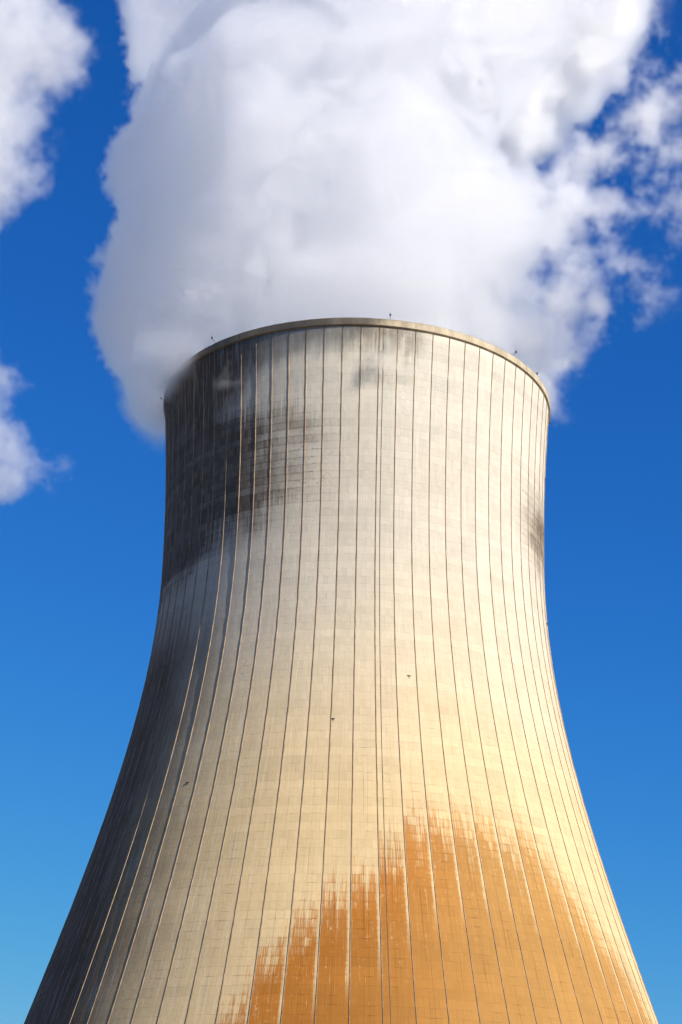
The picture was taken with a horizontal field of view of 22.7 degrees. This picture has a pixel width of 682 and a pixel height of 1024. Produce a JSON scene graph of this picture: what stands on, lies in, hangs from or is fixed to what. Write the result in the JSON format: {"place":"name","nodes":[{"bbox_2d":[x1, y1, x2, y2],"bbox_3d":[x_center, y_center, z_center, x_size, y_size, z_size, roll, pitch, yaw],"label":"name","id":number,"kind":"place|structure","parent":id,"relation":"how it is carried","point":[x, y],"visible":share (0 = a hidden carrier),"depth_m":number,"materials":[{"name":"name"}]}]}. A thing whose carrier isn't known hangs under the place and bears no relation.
{"place":"outdoors","nodes":[
{"label":"outdoors","id":0,"kind":"place"},
{"bbox_2d":[0,0,681,1023],"label":"sky","id":1,"kind":"structure","parent":0,"point":[176,176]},
{"label":"gravel yard","id":2,"kind":"structure","parent":0,"visible":0},
{"bbox_2d":[24,314,658,1023],"bbox_3d":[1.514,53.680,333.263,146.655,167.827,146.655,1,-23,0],"label":"cooling tower","id":3,"kind":"structure","parent":2,"relation":"on","point":[346,790],"depth_m":299.83,"materials":[{"name":"concrete"}]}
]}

